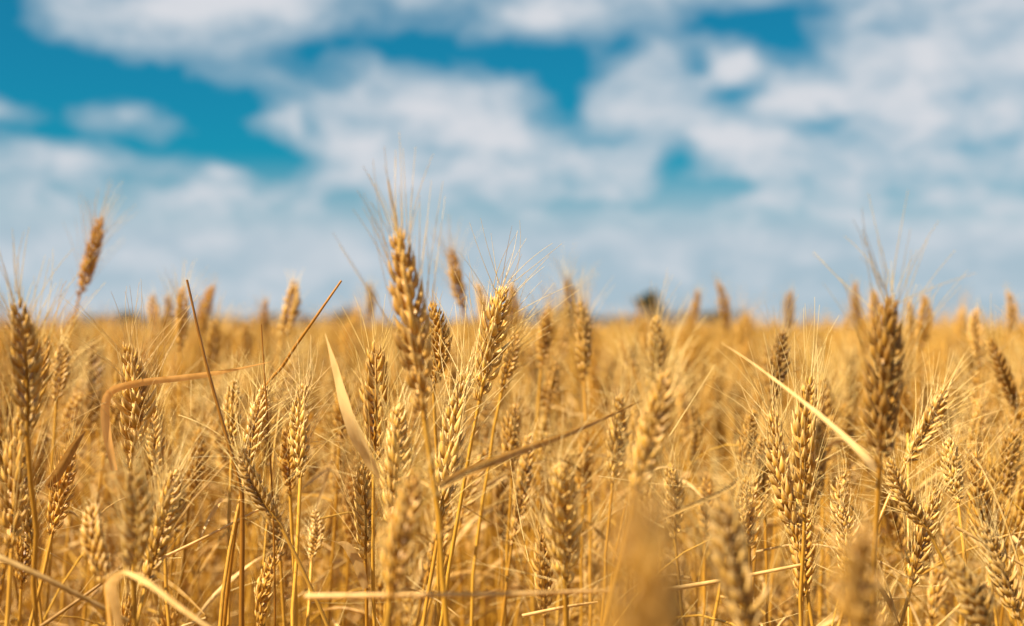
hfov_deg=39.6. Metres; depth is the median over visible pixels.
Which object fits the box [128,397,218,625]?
wheat stalk
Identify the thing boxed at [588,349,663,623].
wheat stalk
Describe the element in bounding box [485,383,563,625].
wheat stalk
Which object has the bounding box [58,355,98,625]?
wheat stalk
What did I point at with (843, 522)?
wheat stalk
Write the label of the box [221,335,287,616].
wheat stalk
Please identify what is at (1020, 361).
wheat stalk
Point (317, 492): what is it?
wheat stalk
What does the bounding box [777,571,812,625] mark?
wheat stalk
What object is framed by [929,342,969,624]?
wheat stalk
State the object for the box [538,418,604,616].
wheat stalk
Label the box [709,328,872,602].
wheat stalk
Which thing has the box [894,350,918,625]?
wheat stalk
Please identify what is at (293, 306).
wheat stalk
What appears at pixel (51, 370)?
wheat stalk
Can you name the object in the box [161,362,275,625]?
wheat stalk
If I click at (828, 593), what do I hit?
wheat stalk
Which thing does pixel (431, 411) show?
wheat stalk
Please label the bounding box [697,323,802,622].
wheat stalk
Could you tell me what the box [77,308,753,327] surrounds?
distant hedgerow
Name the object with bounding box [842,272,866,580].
wheat stalk
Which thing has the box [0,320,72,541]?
wheat stalk
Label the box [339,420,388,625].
wheat stalk
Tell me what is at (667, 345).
wheat stalk
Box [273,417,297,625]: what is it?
wheat stalk
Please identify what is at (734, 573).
wheat stalk
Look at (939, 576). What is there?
wheat stalk
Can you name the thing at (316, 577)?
wheat stalk
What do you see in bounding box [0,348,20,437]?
wheat stalk
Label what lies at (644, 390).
wheat stalk
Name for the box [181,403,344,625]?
wheat stalk
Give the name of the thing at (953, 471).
wheat stalk
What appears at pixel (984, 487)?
wheat stalk
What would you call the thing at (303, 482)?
wheat stalk
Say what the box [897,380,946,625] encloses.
wheat stalk
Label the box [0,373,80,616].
wheat stalk
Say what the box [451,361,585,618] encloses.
wheat stalk
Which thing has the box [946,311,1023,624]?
wheat stalk
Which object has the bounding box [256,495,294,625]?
wheat stalk
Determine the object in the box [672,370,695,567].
wheat stalk
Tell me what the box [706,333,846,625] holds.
wheat stalk
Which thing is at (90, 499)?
wheat stalk
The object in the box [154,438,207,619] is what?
wheat stalk
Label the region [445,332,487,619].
wheat stalk
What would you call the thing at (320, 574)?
wheat stalk
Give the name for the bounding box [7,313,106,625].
wheat stalk
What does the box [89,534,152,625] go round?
wheat stalk
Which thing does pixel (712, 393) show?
wheat stalk
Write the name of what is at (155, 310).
wheat stalk
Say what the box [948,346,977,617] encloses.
wheat stalk
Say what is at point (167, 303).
wheat stalk
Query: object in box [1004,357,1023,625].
wheat stalk
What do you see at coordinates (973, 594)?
wheat stalk
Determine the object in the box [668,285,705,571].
wheat stalk
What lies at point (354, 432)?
wheat stalk
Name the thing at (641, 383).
wheat stalk
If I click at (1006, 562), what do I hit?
wheat stalk
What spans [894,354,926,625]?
wheat stalk
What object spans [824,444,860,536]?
wheat stalk
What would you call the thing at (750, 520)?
wheat stalk
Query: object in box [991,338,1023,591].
wheat stalk
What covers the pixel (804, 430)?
wheat stalk
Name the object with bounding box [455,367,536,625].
wheat stalk
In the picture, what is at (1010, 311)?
wheat stalk
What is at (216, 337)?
wheat stalk
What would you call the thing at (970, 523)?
wheat stalk
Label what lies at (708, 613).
wheat stalk
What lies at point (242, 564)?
dry straw
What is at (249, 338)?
wheat stalk
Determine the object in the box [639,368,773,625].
wheat stalk
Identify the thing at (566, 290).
wheat stalk
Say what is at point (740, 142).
sky
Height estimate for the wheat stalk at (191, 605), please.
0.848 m
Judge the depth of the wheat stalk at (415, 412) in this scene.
1.55 m
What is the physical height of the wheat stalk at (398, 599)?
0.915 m
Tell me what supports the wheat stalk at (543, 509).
on the ground
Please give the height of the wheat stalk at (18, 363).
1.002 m
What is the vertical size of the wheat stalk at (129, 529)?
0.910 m
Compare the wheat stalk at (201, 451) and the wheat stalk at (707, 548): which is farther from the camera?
the wheat stalk at (707, 548)
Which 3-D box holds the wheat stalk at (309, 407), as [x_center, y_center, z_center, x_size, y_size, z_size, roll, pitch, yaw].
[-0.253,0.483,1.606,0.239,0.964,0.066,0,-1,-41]
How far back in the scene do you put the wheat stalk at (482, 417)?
1.43 m
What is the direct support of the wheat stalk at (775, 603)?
on the ground
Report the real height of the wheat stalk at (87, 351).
0.982 m
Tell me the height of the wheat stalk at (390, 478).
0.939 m
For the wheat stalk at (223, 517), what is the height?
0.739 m
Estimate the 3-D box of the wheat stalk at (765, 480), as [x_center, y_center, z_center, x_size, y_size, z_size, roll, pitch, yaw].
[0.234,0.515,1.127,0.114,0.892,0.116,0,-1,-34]
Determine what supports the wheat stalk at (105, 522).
on the ground
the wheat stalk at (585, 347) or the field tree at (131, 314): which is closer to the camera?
the wheat stalk at (585, 347)
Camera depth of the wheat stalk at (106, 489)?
1.49 m
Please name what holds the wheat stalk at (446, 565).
on the ground
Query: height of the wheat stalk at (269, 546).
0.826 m
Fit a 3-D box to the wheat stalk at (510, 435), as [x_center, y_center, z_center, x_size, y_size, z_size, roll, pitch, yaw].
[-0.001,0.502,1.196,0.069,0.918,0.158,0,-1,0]
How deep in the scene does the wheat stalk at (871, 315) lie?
1.90 m
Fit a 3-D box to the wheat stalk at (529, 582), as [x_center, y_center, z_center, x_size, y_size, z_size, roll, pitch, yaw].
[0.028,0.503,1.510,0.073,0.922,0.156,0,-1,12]
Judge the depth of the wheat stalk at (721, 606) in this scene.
1.96 m
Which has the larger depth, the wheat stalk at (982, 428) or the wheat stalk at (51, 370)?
the wheat stalk at (51, 370)
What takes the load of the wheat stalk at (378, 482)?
on the ground
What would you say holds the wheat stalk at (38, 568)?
on the ground
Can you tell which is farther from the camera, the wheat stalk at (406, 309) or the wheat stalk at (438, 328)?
the wheat stalk at (438, 328)
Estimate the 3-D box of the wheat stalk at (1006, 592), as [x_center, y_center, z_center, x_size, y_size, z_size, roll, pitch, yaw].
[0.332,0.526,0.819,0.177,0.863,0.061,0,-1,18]
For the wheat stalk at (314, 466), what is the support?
on the ground
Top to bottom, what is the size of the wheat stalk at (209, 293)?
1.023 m
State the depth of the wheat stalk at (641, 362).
2.15 m
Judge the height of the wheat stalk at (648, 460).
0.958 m
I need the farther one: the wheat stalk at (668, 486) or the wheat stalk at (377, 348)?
the wheat stalk at (377, 348)
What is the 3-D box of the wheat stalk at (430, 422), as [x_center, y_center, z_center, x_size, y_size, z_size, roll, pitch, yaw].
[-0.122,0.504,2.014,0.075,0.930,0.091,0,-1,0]
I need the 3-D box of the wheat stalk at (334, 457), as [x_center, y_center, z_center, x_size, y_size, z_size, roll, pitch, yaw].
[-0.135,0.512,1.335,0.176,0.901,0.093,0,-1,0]
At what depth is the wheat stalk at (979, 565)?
1.76 m
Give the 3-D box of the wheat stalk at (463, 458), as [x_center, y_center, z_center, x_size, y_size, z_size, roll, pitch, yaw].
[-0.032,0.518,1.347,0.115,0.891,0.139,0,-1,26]
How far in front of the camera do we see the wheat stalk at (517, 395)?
2.00 m
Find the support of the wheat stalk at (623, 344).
on the ground
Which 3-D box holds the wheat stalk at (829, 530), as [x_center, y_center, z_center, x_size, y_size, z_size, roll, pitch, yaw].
[0.304,0.486,1.330,0.181,0.953,0.066,0,-1,31]
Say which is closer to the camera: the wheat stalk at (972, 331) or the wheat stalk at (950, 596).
the wheat stalk at (950, 596)
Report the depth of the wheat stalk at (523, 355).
2.14 m
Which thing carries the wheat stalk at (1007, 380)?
on the ground
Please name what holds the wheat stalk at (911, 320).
on the ground
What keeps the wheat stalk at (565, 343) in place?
on the ground
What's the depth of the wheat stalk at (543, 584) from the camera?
1.04 m
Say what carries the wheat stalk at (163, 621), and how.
on the ground
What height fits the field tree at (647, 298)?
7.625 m
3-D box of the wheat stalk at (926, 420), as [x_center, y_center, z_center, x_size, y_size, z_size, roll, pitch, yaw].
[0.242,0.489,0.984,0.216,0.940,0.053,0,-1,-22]
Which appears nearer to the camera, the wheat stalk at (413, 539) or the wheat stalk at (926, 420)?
the wheat stalk at (926, 420)
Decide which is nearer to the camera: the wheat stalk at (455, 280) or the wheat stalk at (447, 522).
the wheat stalk at (447, 522)
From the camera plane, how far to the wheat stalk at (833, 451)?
1.74 m
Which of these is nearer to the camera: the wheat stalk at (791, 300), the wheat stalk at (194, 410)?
the wheat stalk at (194, 410)
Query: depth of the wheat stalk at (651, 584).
0.26 m
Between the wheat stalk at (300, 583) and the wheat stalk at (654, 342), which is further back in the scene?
the wheat stalk at (300, 583)
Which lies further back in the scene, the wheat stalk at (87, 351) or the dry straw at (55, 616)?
the wheat stalk at (87, 351)
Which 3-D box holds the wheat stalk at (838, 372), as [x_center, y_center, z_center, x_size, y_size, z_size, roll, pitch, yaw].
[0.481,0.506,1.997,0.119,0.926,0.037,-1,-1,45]
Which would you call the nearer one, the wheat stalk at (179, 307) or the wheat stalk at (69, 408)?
the wheat stalk at (69, 408)
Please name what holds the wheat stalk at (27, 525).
on the ground
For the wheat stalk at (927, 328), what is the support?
on the ground
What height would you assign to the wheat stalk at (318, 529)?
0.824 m
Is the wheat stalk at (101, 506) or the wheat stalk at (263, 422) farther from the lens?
the wheat stalk at (101, 506)
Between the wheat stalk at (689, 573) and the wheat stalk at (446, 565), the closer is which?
the wheat stalk at (446, 565)
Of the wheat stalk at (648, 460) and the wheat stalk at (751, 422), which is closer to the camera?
the wheat stalk at (648, 460)
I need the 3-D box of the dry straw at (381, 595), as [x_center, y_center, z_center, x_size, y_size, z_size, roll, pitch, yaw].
[-0.023,0.132,0.666,0.147,0.007,0.021,0,-1,-12]
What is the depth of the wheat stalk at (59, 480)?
0.93 m
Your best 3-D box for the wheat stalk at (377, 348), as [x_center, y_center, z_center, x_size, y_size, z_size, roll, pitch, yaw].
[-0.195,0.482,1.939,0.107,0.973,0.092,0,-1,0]
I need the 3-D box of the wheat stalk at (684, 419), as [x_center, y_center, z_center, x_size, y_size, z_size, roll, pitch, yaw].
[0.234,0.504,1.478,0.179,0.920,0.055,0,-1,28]
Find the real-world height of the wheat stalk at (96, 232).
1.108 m
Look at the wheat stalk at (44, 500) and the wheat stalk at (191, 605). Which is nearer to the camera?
the wheat stalk at (191, 605)
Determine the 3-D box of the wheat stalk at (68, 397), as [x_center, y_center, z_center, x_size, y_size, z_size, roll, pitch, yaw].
[-0.502,0.495,1.788,0.181,0.944,0.077,0,-1,0]
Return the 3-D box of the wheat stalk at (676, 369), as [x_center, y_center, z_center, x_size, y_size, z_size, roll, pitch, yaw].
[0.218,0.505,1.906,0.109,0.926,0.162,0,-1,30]
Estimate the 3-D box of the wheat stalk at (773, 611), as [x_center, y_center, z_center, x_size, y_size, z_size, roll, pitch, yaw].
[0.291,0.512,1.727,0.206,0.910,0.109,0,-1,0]
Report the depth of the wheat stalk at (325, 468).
1.20 m
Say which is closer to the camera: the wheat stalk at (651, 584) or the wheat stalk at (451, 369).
the wheat stalk at (651, 584)
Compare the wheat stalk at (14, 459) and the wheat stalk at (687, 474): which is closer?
the wheat stalk at (14, 459)
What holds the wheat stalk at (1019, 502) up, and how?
on the ground
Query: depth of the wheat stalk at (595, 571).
1.39 m
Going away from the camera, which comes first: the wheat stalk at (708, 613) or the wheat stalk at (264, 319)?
the wheat stalk at (708, 613)
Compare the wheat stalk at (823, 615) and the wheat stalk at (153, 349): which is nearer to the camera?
the wheat stalk at (823, 615)
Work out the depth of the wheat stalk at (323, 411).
2.02 m
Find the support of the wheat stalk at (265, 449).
on the ground
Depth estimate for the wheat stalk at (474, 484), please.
1.17 m
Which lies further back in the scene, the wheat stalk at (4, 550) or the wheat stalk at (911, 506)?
the wheat stalk at (4, 550)
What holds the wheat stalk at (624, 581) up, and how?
on the ground
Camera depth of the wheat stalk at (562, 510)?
0.76 m
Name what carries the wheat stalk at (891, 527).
on the ground
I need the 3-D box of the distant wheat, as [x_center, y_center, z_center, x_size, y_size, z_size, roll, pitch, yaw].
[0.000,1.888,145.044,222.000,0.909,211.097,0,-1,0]
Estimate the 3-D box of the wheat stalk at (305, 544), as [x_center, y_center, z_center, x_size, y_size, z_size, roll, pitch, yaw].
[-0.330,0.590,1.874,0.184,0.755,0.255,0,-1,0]
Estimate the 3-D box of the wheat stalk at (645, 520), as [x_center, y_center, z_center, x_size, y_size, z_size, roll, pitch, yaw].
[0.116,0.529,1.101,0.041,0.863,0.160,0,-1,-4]
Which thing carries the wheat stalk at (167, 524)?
on the ground
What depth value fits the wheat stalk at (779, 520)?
1.64 m
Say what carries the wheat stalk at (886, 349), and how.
on the ground
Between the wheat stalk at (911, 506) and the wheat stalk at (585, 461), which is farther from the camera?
the wheat stalk at (585, 461)
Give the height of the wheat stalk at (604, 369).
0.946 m
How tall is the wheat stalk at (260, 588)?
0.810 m
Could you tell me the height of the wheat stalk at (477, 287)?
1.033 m
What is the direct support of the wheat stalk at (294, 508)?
on the ground
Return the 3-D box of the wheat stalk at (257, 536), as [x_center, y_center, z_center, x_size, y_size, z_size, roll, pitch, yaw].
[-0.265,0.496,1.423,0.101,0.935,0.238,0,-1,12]
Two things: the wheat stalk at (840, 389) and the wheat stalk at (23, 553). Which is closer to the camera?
the wheat stalk at (23, 553)
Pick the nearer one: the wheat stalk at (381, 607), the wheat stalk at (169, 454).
the wheat stalk at (381, 607)
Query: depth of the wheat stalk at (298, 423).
0.92 m
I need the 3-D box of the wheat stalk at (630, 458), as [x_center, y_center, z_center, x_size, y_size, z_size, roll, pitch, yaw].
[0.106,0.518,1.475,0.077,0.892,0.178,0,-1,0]
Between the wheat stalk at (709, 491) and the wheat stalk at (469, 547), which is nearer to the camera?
the wheat stalk at (709, 491)
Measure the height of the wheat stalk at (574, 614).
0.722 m
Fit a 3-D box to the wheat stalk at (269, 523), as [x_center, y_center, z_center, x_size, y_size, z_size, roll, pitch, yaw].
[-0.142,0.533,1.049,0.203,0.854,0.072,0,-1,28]
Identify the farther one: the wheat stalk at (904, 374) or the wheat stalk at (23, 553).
the wheat stalk at (904, 374)
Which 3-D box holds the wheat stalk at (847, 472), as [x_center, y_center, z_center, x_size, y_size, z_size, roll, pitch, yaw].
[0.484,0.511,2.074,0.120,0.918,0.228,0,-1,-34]
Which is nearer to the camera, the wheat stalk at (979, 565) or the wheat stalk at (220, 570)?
the wheat stalk at (220, 570)
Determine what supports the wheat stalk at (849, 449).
on the ground
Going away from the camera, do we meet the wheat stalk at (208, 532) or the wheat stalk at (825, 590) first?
the wheat stalk at (825, 590)
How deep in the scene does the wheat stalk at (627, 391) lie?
1.81 m
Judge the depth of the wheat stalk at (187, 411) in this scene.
1.74 m
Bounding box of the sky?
[0,0,1023,326]
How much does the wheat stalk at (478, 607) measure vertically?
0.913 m
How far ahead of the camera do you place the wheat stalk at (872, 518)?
2.10 m
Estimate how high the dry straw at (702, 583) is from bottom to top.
0.020 m
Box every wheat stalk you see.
[0,230,103,625]
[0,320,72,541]
[0,329,22,625]
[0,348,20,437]
[0,348,22,625]
[0,354,19,617]
[0,356,62,625]
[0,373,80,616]
[0,419,77,623]
[0,483,57,625]
[0,513,24,625]
[1,373,89,625]
[4,346,39,623]
[6,306,123,617]
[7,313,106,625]
[7,346,70,539]
[23,377,95,625]
[28,405,102,625]
[30,354,102,622]
[37,286,268,569]
[39,180,138,624]
[39,318,185,625]
[41,333,188,616]
[50,335,145,625]
[51,333,178,609]
[54,303,128,621]
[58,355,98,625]
[65,479,118,625]
[67,335,119,622]
[71,408,207,625]
[77,359,141,625]
[83,324,202,625]
[85,441,121,625]
[87,500,115,618]
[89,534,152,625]
[116,310,217,604]
[117,369,186,625]
[118,419,232,625]
[119,460,150,603]
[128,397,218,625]
[131,366,174,623]
[137,417,210,621]
[138,547,213,625]
[140,286,198,624]
[141,289,176,625]
[142,357,254,625]
[146,388,246,625]
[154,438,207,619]
[155,262,208,616]
[157,479,214,624]
[158,330,190,609]
[160,350,226,625]
[160,354,246,625]
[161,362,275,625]
[162,275,222,617]
[162,401,184,603]
[174,375,256,595]
[175,380,207,575]
[179,324,302,625]
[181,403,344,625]
[182,294,254,623]
[185,346,318,625]
[192,355,250,625]
[200,481,254,625]
[201,338,260,617]
[204,339,295,625]
[205,317,330,625]
[205,348,267,625]
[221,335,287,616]
[231,320,363,594]
[231,341,290,625]
[233,311,263,624]
[233,316,309,625]
[241,375,295,615]
[243,334,348,625]
[244,459,316,625]
[245,477,286,625]
[246,270,304,625]
[250,526,293,625]
[251,323,362,625]
[252,293,274,600]
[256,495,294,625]
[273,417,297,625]
[273,432,362,625]
[273,466,316,624]
[274,326,322,625]
[277,345,363,615]
[278,381,387,600]
[280,346,378,625]
[282,479,329,625]
[290,484,370,624]
[296,498,332,625]
[300,422,502,625]
[301,441,418,622]
[302,346,379,625]
[303,416,434,625]
[304,489,326,624]
[305,327,426,625]
[307,370,363,625]
[308,479,343,625]
[310,331,403,625]
[315,283,433,625]
[318,351,386,625]
[320,359,428,607]
[322,415,377,625]
[327,314,402,619]
[327,526,414,625]
[332,445,385,625]
[334,133,643,625]
[338,354,452,625]
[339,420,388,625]
[346,445,509,625]
[353,397,496,625]
[358,278,382,574]
[377,451,428,589]
[383,342,415,591]
[385,339,474,601]
[389,294,520,625]
[390,309,462,625]
[391,394,529,625]
[392,361,528,625]
[397,364,433,625]
[398,316,478,625]
[399,538,428,625]
[402,360,475,625]
[411,366,445,587]
[411,392,446,617]
[413,424,509,625]
[418,396,556,625]
[421,286,573,625]
[422,286,453,625]
[425,222,576,625]
[427,214,499,617]
[431,471,484,625]
[440,389,506,622]
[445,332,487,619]
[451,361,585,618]
[452,349,475,625]
[455,337,504,625]
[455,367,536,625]
[466,386,636,625]
[466,488,596,625]
[467,273,513,625]
[468,376,553,625]
[470,303,547,625]
[476,408,526,615]
[481,270,526,625]
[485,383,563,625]
[500,409,552,625]
[501,364,604,622]
[504,419,703,625]
[506,325,560,619]
[508,355,547,623]
[509,315,701,625]
[514,331,575,625]
[520,353,575,625]
[522,334,572,603]
[528,404,555,625]
[529,438,576,622]
[538,242,599,624]
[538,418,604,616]
[544,290,619,621]
[549,388,606,625]
[551,270,614,625]
[560,330,624,625]
[561,329,646,623]
[569,576,592,625]
[580,506,608,617]
[583,531,603,625]
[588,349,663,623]
[592,313,700,624]
[592,380,626,606]
[598,313,733,625]
[603,490,665,592]
[607,345,648,581]
[610,342,699,591]
[612,371,681,576]
[615,348,703,538]
[617,367,742,491]
[618,272,687,524]
[621,389,641,616]
[633,432,660,552]
[636,310,690,535]
[637,418,807,625]
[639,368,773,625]
[644,422,705,562]
[657,354,690,423]
[661,358,703,607]
[663,342,770,625]
[663,400,768,625]
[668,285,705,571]
[671,360,816,624]
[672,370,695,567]
[681,392,714,625]
[685,345,760,614]
[686,331,806,624]
[690,456,719,625]
[691,436,786,608]
[691,470,735,625]
[692,594,726,625]
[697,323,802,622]
[697,441,735,625]
[705,273,737,621]
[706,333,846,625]
[708,375,755,512]
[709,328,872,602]
[709,358,743,625]
[722,193,1018,625]
[722,350,761,576]
[730,457,773,611]
[731,401,792,625]
[743,397,795,625]
[745,296,820,625]
[755,327,933,573]
[755,475,854,611]
[756,394,886,625]
[758,331,857,625]
[760,330,922,575]
[761,305,839,625]
[768,360,870,569]
[768,486,798,611]
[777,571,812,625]
[779,469,888,625]
[780,285,800,584]
[783,334,864,625]
[785,342,809,517]
[785,378,933,625]
[785,535,913,625]
[786,334,867,622]
[793,346,924,624]
[794,323,870,590]
[794,370,870,617]
[805,540,834,620]
[813,324,879,576]
[813,348,858,612]
[813,445,873,625]
[814,597,833,624]
[816,433,918,625]
[817,537,835,602]
[820,417,1000,625]
[821,490,920,625]
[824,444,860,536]
[831,367,867,530]
[838,347,1005,625]
[840,346,913,625]
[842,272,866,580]
[859,281,883,527]
[862,429,916,625]
[865,494,1009,625]
[877,459,993,625]
[881,349,928,596]
[882,475,968,625]
[889,435,1001,625]
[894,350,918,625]
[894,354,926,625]
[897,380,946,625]
[900,294,933,621]
[900,330,933,572]
[901,401,1013,617]
[907,407,1023,625]
[910,284,941,625]
[917,450,997,624]
[918,370,1023,625]
[921,373,1023,625]
[927,467,970,625]
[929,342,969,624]
[935,382,980,625]
[939,472,1023,625]
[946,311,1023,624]
[946,341,1023,622]
[946,343,1006,584]
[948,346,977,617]
[951,363,1015,611]
[951,370,991,623]
[958,301,1023,433]
[962,294,994,593]
[966,384,1014,625]
[966,386,1023,616]
[967,477,1023,612]
[975,327,1023,625]
[985,381,1023,621]
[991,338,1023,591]
[993,428,1023,625]
[996,282,1022,621]
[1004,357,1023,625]
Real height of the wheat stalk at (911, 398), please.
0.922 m
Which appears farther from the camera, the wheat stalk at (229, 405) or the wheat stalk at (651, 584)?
the wheat stalk at (229, 405)
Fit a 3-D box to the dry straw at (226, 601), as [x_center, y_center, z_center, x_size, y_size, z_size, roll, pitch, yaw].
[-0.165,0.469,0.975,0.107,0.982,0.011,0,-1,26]
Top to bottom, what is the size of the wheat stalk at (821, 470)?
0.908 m
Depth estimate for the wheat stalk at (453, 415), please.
0.89 m
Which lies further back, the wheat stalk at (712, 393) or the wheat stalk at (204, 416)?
the wheat stalk at (712, 393)
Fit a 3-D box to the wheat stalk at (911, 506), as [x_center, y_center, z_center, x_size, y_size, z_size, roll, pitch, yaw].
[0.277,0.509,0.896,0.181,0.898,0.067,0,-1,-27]
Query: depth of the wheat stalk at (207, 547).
1.67 m
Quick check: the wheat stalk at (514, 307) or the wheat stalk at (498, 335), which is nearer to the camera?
the wheat stalk at (498, 335)
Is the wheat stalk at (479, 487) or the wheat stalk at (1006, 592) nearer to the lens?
the wheat stalk at (1006, 592)
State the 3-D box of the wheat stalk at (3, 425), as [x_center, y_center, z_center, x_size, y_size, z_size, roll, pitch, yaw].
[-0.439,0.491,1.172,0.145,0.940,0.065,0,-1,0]
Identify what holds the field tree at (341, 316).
on the ground
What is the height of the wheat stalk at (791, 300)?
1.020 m
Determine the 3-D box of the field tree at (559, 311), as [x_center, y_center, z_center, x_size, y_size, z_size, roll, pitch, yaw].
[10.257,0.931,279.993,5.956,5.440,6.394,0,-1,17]
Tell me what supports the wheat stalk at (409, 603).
on the ground
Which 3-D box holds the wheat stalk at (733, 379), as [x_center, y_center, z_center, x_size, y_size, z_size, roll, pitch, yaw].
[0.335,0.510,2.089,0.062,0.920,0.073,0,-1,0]
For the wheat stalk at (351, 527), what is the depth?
1.20 m
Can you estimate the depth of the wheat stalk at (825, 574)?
1.60 m
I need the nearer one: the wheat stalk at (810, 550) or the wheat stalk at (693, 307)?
the wheat stalk at (810, 550)
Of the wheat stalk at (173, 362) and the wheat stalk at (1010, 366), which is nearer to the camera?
the wheat stalk at (1010, 366)
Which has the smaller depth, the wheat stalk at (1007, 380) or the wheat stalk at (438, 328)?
the wheat stalk at (438, 328)
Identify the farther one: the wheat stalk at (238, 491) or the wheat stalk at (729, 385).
the wheat stalk at (729, 385)
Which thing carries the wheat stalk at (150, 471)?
on the ground
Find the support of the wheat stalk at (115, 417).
on the ground
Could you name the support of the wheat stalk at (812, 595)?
on the ground
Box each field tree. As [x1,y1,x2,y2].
[117,309,140,324]
[331,305,356,322]
[552,304,572,323]
[633,290,665,319]
[699,310,726,326]
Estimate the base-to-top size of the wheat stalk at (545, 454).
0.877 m
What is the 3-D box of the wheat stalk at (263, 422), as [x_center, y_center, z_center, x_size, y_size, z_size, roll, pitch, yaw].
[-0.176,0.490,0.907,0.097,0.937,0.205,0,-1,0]
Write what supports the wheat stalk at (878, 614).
on the ground
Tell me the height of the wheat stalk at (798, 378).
0.947 m
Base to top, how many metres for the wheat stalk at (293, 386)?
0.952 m
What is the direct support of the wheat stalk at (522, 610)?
on the ground
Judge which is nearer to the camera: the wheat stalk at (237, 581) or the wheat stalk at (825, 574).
the wheat stalk at (825, 574)
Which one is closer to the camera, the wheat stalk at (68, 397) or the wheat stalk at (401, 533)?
the wheat stalk at (401, 533)
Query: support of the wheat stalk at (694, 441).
on the ground
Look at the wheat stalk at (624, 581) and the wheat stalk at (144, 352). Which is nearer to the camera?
the wheat stalk at (624, 581)
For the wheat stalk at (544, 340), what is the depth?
1.35 m
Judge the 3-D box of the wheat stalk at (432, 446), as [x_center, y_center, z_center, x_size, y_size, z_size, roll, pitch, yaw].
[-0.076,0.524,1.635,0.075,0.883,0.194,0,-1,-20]
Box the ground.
[40,327,1006,625]
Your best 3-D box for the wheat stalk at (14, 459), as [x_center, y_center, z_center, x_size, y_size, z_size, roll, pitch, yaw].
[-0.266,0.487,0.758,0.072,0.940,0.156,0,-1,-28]
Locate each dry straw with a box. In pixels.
[0,554,128,622]
[39,581,102,625]
[159,509,258,559]
[186,280,244,625]
[222,280,341,625]
[261,324,275,625]
[304,589,607,598]
[522,601,597,617]
[670,563,800,589]
[955,526,1023,565]
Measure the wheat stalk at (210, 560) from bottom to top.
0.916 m
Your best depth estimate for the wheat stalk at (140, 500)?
1.45 m
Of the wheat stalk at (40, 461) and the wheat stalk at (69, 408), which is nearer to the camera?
the wheat stalk at (69, 408)
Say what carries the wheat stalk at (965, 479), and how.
on the ground
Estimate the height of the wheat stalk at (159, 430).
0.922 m
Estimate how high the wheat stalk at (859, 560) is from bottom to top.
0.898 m
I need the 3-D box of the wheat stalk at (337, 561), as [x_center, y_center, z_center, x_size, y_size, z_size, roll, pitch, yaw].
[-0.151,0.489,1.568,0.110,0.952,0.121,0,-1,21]
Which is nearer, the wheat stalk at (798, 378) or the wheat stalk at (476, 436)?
the wheat stalk at (476, 436)
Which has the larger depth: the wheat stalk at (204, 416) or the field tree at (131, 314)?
the field tree at (131, 314)
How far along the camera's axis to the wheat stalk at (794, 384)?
2.11 m
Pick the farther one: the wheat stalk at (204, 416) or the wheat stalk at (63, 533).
the wheat stalk at (63, 533)
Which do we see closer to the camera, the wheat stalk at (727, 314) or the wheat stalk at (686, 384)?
the wheat stalk at (686, 384)
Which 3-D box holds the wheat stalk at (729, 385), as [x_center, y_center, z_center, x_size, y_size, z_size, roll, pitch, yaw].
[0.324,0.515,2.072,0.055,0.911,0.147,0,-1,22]
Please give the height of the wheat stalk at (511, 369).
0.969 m
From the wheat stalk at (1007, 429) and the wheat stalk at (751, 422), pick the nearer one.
the wheat stalk at (751, 422)
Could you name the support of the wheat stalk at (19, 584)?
on the ground
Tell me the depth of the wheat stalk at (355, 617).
2.00 m
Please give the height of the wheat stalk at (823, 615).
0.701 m
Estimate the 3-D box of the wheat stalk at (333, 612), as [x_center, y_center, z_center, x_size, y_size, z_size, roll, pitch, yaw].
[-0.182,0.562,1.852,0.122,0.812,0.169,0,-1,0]
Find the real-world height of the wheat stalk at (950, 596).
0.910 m
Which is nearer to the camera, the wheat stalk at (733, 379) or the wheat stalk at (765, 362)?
the wheat stalk at (765, 362)
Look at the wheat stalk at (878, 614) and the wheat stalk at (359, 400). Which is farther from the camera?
the wheat stalk at (359, 400)
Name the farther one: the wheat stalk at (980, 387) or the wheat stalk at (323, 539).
the wheat stalk at (323, 539)
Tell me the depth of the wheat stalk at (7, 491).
1.86 m
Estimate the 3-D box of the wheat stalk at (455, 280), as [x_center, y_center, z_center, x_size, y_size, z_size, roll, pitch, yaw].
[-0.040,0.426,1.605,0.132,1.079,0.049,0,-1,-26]
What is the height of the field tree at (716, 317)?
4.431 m
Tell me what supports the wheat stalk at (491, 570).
on the ground
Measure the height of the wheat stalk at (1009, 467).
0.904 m
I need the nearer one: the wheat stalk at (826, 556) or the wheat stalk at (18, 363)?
the wheat stalk at (18, 363)
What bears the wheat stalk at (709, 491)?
on the ground
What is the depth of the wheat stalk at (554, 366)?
1.35 m
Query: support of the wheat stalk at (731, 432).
on the ground
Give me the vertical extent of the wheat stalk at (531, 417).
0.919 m
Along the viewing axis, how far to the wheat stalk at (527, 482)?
1.12 m
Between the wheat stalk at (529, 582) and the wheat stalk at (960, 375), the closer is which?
the wheat stalk at (529, 582)
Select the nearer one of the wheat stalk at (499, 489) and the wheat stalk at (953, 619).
the wheat stalk at (499, 489)
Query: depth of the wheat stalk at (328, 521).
1.45 m
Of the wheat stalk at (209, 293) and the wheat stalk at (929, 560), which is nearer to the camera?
the wheat stalk at (929, 560)
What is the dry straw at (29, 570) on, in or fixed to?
attached to the wheat stalk at (91, 544)
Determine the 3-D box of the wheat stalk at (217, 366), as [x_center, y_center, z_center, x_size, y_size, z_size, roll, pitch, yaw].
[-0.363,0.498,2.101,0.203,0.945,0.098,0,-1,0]

